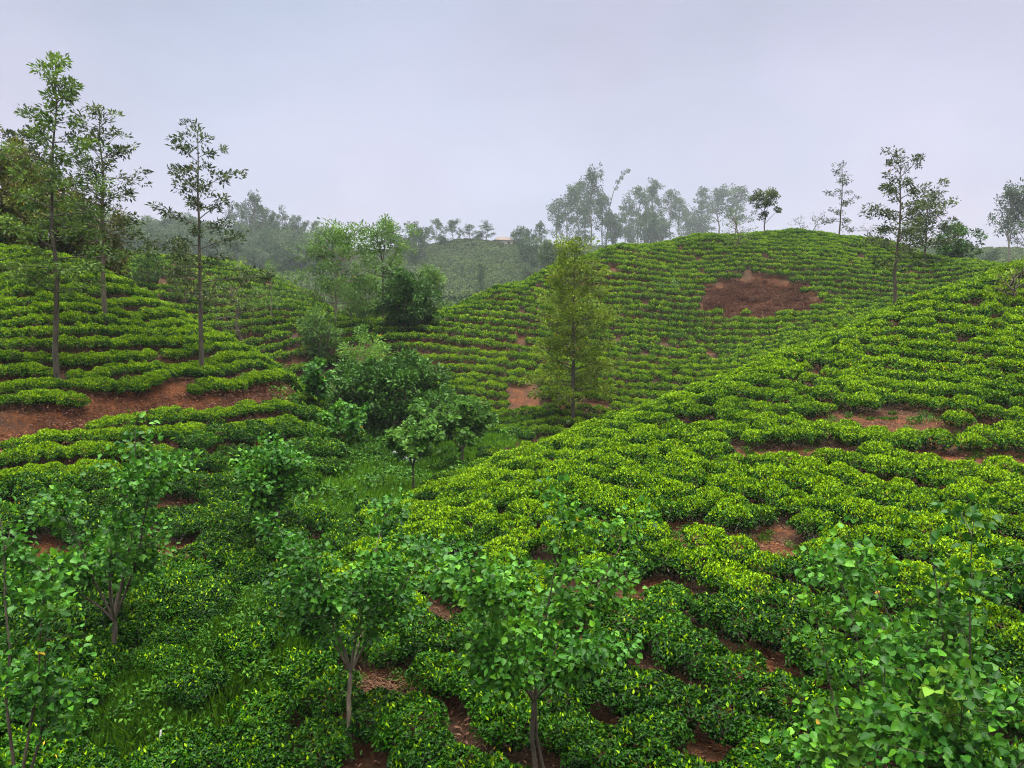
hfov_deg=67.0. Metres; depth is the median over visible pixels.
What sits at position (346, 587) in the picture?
tea bush
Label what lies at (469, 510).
tea bush
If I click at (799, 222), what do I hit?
twiggy shrub
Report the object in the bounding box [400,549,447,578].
tea bush
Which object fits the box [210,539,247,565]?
tea bush
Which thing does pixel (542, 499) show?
tea bush
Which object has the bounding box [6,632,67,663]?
tea bush
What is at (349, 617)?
tea bush
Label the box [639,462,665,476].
tea bush
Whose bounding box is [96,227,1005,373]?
tea rows
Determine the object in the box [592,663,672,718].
tea bush
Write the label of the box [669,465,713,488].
tea bush
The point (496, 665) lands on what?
shade tree
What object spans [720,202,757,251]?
twiggy shrub
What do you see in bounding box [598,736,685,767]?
tea bush
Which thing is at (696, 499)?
tea bush
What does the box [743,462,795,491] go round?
tea bush
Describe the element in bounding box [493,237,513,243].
ridge house
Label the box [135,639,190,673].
tea bush
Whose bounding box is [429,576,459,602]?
tea bush
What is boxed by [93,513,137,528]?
tea bush
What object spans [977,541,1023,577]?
tea bush
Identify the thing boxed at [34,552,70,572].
tea bush
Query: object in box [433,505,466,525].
tea bush
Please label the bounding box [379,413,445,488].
sapling
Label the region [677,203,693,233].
tree
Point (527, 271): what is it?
tree
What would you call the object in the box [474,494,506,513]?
tea bush
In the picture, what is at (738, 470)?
tea bush
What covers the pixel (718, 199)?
tree
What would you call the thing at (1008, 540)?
tea bush
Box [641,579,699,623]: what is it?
tea bush
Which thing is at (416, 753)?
tea bush
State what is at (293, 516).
tea bush
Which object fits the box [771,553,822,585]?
tea bush
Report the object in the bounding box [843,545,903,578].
tea bush
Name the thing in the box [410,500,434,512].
tea bush
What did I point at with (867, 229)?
twiggy shrub
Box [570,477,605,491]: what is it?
tea bush
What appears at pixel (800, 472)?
tea bush
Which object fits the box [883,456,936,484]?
tea bush
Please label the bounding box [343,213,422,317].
valley tree
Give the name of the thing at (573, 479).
tea bush
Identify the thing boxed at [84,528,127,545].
tea bush
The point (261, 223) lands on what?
tree
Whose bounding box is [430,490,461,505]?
tea bush
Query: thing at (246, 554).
tea bush
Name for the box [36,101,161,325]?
silver oak
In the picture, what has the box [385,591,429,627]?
tea bush
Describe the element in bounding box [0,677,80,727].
tea bush
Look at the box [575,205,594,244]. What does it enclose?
tree
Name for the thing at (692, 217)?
tree
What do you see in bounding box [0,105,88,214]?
crest tree
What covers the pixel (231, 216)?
tree
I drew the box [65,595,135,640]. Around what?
tea bush
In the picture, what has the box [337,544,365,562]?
tea bush
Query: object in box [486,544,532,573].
tea bush
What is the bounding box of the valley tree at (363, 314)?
[330,272,384,318]
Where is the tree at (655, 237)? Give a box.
[647,225,661,243]
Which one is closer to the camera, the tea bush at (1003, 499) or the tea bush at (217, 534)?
the tea bush at (1003, 499)
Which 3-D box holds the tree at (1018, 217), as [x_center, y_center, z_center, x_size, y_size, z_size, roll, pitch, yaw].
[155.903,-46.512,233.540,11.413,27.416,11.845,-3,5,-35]
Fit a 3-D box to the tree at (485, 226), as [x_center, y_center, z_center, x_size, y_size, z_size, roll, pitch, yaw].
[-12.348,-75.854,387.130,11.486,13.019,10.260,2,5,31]
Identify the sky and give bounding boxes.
[0,0,1023,250]
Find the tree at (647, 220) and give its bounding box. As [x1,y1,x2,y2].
[628,208,662,243]
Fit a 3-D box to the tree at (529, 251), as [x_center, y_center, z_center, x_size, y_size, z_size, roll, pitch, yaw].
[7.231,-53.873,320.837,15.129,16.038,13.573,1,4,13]
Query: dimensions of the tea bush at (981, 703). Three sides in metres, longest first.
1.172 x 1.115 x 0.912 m
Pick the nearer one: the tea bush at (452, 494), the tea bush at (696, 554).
the tea bush at (696, 554)
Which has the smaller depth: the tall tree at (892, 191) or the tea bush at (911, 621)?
the tea bush at (911, 621)
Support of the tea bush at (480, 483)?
on the ground at (516, 398)
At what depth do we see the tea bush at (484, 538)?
19.30 m
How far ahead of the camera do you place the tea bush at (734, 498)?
20.74 m
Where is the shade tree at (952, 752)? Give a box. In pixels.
[811,491,1023,767]
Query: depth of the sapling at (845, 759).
7.46 m
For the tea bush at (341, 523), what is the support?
on the ground at (516, 398)
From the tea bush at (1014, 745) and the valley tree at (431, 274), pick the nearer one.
the tea bush at (1014, 745)
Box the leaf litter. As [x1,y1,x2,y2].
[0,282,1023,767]
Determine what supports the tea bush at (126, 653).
on the ground at (516, 398)
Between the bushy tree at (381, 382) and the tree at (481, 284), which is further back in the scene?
the tree at (481, 284)
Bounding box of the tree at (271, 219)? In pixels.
[266,210,278,232]
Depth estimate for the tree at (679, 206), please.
650.35 m
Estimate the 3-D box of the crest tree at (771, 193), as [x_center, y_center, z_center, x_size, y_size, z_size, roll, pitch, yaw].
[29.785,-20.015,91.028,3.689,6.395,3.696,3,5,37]
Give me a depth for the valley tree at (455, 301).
88.77 m
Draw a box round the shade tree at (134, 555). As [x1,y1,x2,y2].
[0,409,205,643]
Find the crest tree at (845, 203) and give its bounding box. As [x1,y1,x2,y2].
[818,160,859,234]
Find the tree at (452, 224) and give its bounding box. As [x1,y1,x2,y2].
[439,218,465,241]
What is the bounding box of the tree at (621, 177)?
[606,169,630,238]
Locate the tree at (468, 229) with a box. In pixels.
[462,223,475,236]
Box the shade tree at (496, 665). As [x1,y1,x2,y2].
[399,474,673,767]
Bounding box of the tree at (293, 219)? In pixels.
[287,214,304,237]
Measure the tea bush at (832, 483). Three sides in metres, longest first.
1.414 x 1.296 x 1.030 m
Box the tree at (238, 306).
[202,252,266,341]
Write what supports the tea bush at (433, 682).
on the ground at (516, 398)
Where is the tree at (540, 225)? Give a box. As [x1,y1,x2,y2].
[533,220,546,244]
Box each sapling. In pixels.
[299,356,335,405]
[316,398,369,444]
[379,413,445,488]
[407,387,498,459]
[801,661,978,767]
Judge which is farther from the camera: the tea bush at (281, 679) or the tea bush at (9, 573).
the tea bush at (9, 573)
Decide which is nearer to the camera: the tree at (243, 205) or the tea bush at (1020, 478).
the tea bush at (1020, 478)
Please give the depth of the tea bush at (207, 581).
19.17 m
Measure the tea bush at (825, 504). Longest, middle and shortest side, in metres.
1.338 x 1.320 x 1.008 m
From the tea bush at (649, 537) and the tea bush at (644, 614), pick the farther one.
the tea bush at (649, 537)
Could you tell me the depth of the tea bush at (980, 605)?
13.94 m
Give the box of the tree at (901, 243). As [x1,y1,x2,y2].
[879,224,924,252]
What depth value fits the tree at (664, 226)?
534.58 m
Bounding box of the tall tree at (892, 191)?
[855,145,939,302]
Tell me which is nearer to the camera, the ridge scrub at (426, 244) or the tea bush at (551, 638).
the tea bush at (551, 638)
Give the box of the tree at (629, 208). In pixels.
[617,193,636,242]
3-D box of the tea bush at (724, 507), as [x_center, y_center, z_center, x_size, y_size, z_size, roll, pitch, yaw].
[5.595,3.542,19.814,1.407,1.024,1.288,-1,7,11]
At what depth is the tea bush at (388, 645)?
14.56 m
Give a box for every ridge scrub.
[392,234,406,247]
[418,236,431,247]
[419,226,435,242]
[436,235,452,245]
[457,227,463,238]
[472,231,483,240]
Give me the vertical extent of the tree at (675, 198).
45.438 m
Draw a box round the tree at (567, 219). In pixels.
[550,184,581,238]
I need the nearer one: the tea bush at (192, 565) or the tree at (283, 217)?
the tea bush at (192, 565)
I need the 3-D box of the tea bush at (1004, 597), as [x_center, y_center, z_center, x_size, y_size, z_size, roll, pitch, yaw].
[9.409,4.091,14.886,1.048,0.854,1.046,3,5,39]
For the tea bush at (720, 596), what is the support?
on the ground at (516, 398)
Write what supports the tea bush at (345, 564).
on the ground at (516, 398)
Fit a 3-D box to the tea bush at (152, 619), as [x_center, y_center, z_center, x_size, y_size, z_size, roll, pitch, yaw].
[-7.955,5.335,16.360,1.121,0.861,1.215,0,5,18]
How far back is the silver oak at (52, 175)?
29.30 m
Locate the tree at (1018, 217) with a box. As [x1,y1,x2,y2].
[1006,184,1023,246]
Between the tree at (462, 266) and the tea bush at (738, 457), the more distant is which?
the tree at (462, 266)
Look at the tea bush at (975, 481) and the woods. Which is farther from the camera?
the woods
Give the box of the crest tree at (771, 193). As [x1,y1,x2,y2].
[746,186,781,230]
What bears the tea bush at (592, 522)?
on the ground at (516, 398)
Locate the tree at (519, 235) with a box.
[510,226,531,245]
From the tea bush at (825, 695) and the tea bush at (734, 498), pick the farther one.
the tea bush at (734, 498)
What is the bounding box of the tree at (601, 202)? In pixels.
[592,191,615,244]
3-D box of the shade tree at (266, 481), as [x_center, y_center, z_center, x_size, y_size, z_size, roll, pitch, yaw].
[-6.771,3.487,22.100,2.612,4.164,3.752,-1,4,-17]
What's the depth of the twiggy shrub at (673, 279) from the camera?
70.32 m
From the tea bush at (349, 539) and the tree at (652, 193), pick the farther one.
the tree at (652, 193)
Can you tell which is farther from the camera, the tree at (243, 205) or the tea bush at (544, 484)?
the tree at (243, 205)
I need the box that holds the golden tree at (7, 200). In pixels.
[0,169,125,254]
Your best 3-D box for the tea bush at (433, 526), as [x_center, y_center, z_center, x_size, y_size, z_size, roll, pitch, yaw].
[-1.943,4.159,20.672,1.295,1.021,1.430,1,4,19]
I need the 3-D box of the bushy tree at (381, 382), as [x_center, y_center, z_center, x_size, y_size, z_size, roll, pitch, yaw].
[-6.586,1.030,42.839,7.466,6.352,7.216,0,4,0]
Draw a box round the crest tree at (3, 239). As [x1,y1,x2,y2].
[0,211,38,245]
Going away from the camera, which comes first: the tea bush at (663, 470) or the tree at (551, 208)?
the tea bush at (663, 470)
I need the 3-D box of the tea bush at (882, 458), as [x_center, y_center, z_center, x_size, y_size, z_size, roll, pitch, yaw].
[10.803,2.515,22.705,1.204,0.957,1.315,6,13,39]
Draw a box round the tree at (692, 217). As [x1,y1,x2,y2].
[675,211,706,236]
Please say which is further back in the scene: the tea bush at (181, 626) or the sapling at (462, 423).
the sapling at (462, 423)
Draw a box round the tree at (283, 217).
[274,205,288,229]
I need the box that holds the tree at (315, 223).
[309,221,321,231]
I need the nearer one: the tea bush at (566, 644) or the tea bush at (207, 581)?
the tea bush at (566, 644)
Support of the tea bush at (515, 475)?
on the ground at (516, 398)
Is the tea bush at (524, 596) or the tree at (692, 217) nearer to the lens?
the tea bush at (524, 596)
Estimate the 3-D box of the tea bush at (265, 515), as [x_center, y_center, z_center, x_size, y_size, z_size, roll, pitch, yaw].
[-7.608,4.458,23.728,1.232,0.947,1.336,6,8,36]
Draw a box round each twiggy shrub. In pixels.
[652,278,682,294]
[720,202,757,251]
[788,216,807,227]
[807,212,824,230]
[855,225,875,234]
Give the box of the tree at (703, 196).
[688,186,716,232]
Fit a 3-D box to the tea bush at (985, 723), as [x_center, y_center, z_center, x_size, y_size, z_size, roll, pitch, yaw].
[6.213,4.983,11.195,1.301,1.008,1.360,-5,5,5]
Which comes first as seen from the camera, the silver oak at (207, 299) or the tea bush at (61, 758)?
the tea bush at (61, 758)
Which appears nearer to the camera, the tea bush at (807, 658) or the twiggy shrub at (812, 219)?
the tea bush at (807, 658)
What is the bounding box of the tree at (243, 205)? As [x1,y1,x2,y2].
[233,201,250,229]
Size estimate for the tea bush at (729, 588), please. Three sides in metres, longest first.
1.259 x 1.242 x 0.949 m
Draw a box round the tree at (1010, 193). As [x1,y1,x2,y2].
[986,177,1023,261]
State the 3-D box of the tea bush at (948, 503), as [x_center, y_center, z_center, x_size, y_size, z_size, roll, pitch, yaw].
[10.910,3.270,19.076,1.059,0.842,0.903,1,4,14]
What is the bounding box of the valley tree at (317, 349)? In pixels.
[295,304,347,363]
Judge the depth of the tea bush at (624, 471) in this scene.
22.74 m
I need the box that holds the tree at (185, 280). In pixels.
[170,244,197,303]
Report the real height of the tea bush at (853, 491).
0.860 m
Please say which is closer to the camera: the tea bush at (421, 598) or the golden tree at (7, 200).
the tea bush at (421, 598)
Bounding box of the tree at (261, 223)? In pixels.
[255,204,270,230]
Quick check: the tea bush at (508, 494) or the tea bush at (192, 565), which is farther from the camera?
the tea bush at (508, 494)
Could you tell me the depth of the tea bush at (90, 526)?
20.57 m
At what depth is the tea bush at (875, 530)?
17.57 m
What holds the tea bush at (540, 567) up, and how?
on the ground at (516, 398)
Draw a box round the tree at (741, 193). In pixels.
[724,185,758,232]
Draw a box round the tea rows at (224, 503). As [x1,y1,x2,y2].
[0,353,1023,761]
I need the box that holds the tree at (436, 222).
[429,218,442,242]
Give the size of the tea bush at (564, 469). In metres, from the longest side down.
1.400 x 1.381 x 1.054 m
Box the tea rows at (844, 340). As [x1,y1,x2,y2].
[0,243,1023,456]
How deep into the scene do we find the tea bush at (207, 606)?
16.93 m
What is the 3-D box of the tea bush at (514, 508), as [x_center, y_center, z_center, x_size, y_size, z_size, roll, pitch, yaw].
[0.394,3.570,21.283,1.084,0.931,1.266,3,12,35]
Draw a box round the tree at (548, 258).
[535,241,577,265]
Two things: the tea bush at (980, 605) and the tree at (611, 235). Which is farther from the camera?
the tree at (611, 235)
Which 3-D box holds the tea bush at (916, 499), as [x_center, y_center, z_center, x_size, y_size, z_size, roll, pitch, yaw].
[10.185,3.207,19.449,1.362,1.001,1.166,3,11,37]
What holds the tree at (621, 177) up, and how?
on the ground at (516, 398)
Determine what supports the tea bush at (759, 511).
on the ground at (516, 398)
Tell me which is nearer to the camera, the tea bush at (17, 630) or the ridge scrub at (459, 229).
the tea bush at (17, 630)
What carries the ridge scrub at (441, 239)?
on the ground at (516, 398)
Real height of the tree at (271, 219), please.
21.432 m
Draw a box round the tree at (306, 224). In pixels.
[298,220,309,233]
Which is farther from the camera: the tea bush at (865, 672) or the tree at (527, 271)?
the tree at (527, 271)
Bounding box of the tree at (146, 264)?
[124,244,167,286]
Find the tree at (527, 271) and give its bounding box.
[519,262,533,279]
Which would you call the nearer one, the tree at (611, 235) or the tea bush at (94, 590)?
the tea bush at (94, 590)
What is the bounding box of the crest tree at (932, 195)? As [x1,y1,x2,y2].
[901,177,961,261]
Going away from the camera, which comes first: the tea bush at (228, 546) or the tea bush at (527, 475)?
the tea bush at (228, 546)
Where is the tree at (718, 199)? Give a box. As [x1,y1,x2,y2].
[700,183,740,233]
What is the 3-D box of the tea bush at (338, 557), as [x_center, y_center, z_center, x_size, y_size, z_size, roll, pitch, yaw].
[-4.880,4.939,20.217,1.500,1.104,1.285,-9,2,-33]
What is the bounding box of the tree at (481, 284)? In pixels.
[472,263,486,292]
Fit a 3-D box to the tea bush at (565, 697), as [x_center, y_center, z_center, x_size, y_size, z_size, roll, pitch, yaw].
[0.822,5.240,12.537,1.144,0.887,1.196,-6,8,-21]
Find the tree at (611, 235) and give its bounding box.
[600,210,626,244]
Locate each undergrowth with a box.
[265,362,539,511]
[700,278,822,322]
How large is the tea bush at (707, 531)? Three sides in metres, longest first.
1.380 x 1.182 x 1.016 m
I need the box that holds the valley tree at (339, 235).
[277,217,392,327]
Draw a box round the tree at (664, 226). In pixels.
[654,217,675,241]
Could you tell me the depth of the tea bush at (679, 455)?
24.61 m
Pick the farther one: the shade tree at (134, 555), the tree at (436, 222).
the tree at (436, 222)
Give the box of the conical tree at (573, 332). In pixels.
[517,232,626,425]
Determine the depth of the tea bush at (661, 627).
14.08 m
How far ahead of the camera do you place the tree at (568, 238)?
278.88 m
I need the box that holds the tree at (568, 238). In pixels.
[558,234,585,258]
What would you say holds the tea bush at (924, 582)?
on the ground at (516, 398)
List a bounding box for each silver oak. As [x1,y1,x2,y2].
[0,50,134,388]
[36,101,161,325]
[123,118,275,376]
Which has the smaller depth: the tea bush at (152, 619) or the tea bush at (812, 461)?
the tea bush at (152, 619)
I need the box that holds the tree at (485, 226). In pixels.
[476,220,495,240]
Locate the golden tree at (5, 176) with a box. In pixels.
[0,124,49,243]
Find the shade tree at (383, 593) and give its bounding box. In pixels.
[251,486,467,761]
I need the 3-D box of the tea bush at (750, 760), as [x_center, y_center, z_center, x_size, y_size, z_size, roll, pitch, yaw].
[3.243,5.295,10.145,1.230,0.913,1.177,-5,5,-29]
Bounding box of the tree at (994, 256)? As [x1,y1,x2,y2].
[977,248,1000,260]
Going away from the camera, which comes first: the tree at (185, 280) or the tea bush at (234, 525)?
the tea bush at (234, 525)
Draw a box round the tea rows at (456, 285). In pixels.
[55,238,1023,309]
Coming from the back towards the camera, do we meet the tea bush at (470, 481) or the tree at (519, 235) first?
the tree at (519, 235)
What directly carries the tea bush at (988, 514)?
on the ground at (516, 398)
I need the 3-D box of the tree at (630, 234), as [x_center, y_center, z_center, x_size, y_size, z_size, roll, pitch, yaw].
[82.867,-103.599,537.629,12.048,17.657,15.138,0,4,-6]
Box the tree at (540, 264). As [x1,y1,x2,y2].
[537,261,545,270]
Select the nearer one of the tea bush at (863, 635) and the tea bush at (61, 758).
the tea bush at (61, 758)
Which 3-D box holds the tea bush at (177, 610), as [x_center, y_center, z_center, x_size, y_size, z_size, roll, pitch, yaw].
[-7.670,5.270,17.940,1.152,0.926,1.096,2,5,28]
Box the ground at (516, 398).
[0,236,1023,767]
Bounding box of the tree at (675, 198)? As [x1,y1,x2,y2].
[660,189,683,239]
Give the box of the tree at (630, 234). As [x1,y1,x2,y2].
[623,223,638,243]
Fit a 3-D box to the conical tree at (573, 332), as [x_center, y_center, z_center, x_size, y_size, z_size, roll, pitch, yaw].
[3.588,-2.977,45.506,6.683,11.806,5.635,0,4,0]
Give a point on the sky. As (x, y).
(472, 112)
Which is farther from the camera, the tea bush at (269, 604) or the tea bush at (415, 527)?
the tea bush at (415, 527)
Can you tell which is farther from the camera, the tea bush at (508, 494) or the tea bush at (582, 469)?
the tea bush at (582, 469)
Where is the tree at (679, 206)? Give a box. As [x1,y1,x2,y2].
[668,194,688,236]
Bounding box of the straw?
[306,666,422,702]
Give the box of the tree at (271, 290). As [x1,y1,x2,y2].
[252,257,287,324]
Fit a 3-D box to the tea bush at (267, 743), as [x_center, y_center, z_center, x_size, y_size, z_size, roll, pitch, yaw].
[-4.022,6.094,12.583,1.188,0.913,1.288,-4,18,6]
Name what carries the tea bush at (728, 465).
on the ground at (516, 398)
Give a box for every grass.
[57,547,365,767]
[291,423,525,527]
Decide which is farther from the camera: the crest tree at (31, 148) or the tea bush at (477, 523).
the crest tree at (31, 148)
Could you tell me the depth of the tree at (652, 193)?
583.30 m
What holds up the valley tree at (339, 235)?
on the ground at (516, 398)
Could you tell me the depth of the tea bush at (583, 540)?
18.05 m
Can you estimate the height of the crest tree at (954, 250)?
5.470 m
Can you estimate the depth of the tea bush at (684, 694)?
11.85 m
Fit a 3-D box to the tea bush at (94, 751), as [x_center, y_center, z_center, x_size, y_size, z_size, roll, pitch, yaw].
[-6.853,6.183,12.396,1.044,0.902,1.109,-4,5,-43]
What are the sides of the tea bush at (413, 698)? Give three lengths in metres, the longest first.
1.421 x 1.360 x 1.054 m
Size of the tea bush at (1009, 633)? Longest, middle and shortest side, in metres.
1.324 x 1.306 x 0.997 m
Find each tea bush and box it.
[0,512,35,538]
[0,565,32,596]
[0,596,26,625]
[0,607,37,639]
[0,621,43,658]
[0,676,36,726]
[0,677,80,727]
[0,723,84,767]
[1,744,80,767]
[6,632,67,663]
[9,580,66,616]
[11,500,67,535]
[14,650,88,708]
[26,599,84,632]
[27,707,95,752]
[31,620,93,652]
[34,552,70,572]
[49,499,99,528]
[49,517,102,546]
[51,662,115,711]
[60,627,133,666]
[60,736,120,767]
[63,545,105,560]
[64,573,108,604]
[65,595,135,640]
[73,758,124,767]
[77,643,135,677]
[81,591,125,618]
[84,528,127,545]
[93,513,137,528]
[94,568,144,593]
[99,506,126,525]
[101,597,173,635]
[105,612,163,646]
[117,503,159,529]
[119,732,205,767]
[121,585,171,613]
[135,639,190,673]
[139,569,196,593]
[141,618,198,650]
[144,552,182,577]
[150,582,207,616]
[157,587,201,619]
[158,514,196,542]
[161,660,232,707]
[166,558,218,583]
[167,540,224,575]
[173,724,246,767]
[179,597,234,622]
[181,582,242,608]
[184,513,224,537]
[189,572,236,600]
[193,525,235,549]
[206,564,247,584]
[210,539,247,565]
[212,620,282,671]
[220,515,265,542]
[220,548,266,576]
[223,717,298,767]
[225,687,294,739]
[230,533,263,551]
[243,560,281,584]
[245,513,280,527]
[249,753,295,767]
[250,520,288,546]
[252,534,288,562]
[257,594,306,625]
[264,509,306,531]
[266,578,300,596]
[268,522,311,542]
[268,569,313,586]
[271,645,342,692]
[276,716,355,767]
[288,539,324,556]
[288,664,365,722]
[298,507,337,537]
[306,576,357,603]
[307,606,353,639]
[309,550,346,572]
[309,631,368,666]
[317,559,354,579]
[318,528,355,552]
[327,517,361,535]
[328,565,350,582]
[329,560,364,591]
[334,534,366,554]
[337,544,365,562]
[338,607,395,646]
[344,536,382,560]
[344,686,414,754]
[354,629,412,670]
[356,523,388,538]
[359,542,395,560]
[364,508,398,524]
[370,689,450,754]
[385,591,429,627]
[386,606,439,645]
[386,727,461,767]
[387,525,417,543]
[387,545,418,574]
[395,511,414,523]
[395,517,438,547]
[399,616,463,665]
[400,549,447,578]
[401,564,434,595]
[403,649,469,702]
[406,511,429,523]
[409,502,447,524]
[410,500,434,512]
[418,519,465,547]
[423,742,488,767]
[427,557,470,576]
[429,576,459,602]
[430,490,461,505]
[431,497,465,508]
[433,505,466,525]
[434,524,478,554]
[438,654,494,704]
[446,612,495,652]
[450,488,490,513]
[450,587,491,610]
[455,499,497,528]
[455,530,497,558]
[456,474,488,499]
[465,673,548,723]
[466,594,526,615]
[469,694,552,753]
[472,512,509,537]
[472,748,530,767]
[473,478,504,499]
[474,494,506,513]
[478,479,513,505]
[480,534,521,562]
[485,512,536,543]
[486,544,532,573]
[489,486,539,512]
[505,495,545,522]
[506,478,540,500]
[506,525,540,553]
[508,469,534,481]
[510,572,552,604]
[520,470,552,480]
[520,560,557,590]
[522,478,562,501]
[527,619,563,657]
[528,520,578,554]
[533,499,567,525]
[534,463,578,485]
[534,637,583,677]
[537,483,572,512]
[538,681,598,720]
[538,708,604,760]
[546,532,608,567]
[548,512,586,534]
[557,655,630,706]
[558,473,592,492]
[559,721,638,767]
[560,459,589,480]
[567,487,610,517]
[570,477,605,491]
[572,595,622,626]
[573,551,617,582]
[577,463,609,482]
[578,517,602,537]
[582,629,640,668]
[585,597,657,645]
[587,518,640,554]
[590,467,623,484]
[590,482,630,505]
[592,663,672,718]
[593,493,635,521]
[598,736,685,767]
[605,497,661,526]
[607,466,654,488]
[607,548,660,583]
[615,708,697,765]
[617,459,641,479]
[621,484,665,507]
[625,532,670,559]
[630,472,673,497]
[631,611,698,653]
[633,676,712,733]
[637,520,673,542]
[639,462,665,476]
[641,461,680,484]
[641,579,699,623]
[642,536,688,575]
[646,497,688,524]
[651,627,728,683]
[653,479,696,500]
[661,449,704,467]
[666,544,726,582]
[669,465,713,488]
[670,753,733,767]
[677,457,712,473]
[677,494,713,522]
[678,522,731,555]
[683,590,737,628]
[685,682,777,746]
[694,485,727,508]
[697,558,757,592]
[697,642,770,688]
[699,595,778,645]
[700,473,740,491]
[703,490,748,520]
[703,500,756,534]
[706,459,743,476]
[712,534,760,563]
[714,452,746,464]
[720,569,778,604]
[722,716,804,767]
[722,744,790,767]
[723,464,763,487]
[723,476,763,500]
[736,667,818,730]
[740,503,780,529]
[742,549,787,580]
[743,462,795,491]
[744,451,776,465]
[746,478,796,509]
[751,604,813,654]
[758,579,819,618]
[764,450,804,470]
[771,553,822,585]
[773,489,818,517]
[776,466,829,496]
[779,628,859,685]
[781,730,867,767]
[785,508,840,540]
[786,456,830,479]
[793,588,858,633]
[796,536,847,563]
[796,687,866,735]
[801,475,850,503]
[801,488,859,520]
[803,556,865,598]
[817,521,860,549]
[818,460,863,486]
[827,647,905,699]
[833,495,883,525]
[835,484,874,510]
[835,570,904,614]
[838,606,883,644]
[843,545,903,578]
[845,471,882,487]
[845,707,906,757]
[846,523,911,554]
[853,481,909,515]
[861,453,902,479]
[863,505,918,534]
[864,612,941,665]
[878,477,917,496]
[881,661,950,714]
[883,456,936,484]
[884,529,945,563]
[884,560,936,591]
[887,584,949,621]
[888,492,942,515]
[890,508,955,540]
[892,692,991,735]
[907,486,951,508]
[907,568,974,592]
[917,468,966,489]
[922,535,993,567]
[928,589,1007,629]
[928,626,1018,683]
[933,516,996,554]
[934,483,986,511]
[934,499,972,520]
[934,552,1004,581]
[953,476,993,499]
[953,682,1015,728]
[963,738,1023,767]
[965,508,1020,539]
[971,574,1023,612]
[972,491,1014,513]
[973,531,1023,561]
[974,605,1023,645]
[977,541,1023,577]
[979,674,1023,738]
[986,480,1023,501]
[989,652,1023,698]
[993,622,1023,661]
[1002,513,1023,539]
[1003,494,1023,516]
[1006,473,1023,491]
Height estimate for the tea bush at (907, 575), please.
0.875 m
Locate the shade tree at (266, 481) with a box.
[227,432,318,535]
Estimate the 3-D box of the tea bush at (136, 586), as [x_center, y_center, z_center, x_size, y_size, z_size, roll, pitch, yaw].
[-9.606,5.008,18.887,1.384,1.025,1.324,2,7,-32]
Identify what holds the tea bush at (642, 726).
on the ground at (516, 398)
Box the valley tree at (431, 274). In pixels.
[411,263,452,309]
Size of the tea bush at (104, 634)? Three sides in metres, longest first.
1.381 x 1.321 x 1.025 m
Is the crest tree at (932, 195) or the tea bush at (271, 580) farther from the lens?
the crest tree at (932, 195)
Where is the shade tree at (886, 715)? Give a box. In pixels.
[760,535,1018,767]
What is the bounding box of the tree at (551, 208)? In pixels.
[542,198,569,242]
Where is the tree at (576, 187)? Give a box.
[564,181,593,241]
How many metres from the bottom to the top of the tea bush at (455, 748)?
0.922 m
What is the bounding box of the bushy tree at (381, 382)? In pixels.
[324,347,457,440]
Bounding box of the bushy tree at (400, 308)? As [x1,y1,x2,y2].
[372,266,442,332]
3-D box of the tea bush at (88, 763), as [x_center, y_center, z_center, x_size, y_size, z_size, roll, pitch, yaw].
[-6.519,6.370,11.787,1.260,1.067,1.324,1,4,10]
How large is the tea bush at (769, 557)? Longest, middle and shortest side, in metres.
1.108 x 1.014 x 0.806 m
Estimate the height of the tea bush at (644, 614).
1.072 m
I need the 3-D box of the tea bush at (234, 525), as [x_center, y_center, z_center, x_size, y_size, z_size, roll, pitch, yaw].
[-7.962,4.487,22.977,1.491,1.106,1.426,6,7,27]
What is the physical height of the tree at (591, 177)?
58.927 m
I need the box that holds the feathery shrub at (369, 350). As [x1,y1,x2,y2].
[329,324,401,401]
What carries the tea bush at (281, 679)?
on the ground at (516, 398)
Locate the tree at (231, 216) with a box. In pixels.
[221,203,237,229]
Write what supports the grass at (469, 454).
on the ground at (516, 398)
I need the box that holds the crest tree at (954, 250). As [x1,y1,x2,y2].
[932,219,987,258]
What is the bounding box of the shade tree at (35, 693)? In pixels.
[0,495,101,767]
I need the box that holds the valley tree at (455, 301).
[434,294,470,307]
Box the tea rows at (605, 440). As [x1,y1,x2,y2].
[0,349,1023,572]
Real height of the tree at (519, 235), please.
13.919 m
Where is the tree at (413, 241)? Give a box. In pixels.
[396,221,428,259]
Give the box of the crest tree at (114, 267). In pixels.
[44,193,132,275]
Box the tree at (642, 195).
[626,185,650,243]
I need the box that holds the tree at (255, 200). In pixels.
[240,189,266,230]
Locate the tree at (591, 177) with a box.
[574,161,605,244]
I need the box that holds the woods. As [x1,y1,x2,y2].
[56,212,351,271]
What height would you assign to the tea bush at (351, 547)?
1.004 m
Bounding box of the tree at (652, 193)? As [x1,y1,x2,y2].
[642,177,664,224]
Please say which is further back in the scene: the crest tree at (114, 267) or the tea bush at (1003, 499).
the crest tree at (114, 267)
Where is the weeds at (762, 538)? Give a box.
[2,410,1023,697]
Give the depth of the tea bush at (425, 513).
22.52 m
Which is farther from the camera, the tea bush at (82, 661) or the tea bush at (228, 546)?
the tea bush at (228, 546)
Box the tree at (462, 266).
[457,263,464,274]
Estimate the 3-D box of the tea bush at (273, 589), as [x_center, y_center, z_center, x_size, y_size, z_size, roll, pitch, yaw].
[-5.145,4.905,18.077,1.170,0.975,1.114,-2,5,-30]
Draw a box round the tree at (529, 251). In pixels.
[512,234,542,266]
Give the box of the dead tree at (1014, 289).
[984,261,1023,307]
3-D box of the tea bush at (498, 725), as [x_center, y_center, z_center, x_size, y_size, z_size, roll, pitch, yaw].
[0.047,5.355,11.965,1.288,1.051,1.222,4,5,42]
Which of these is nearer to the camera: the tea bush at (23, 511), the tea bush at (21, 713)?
the tea bush at (21, 713)

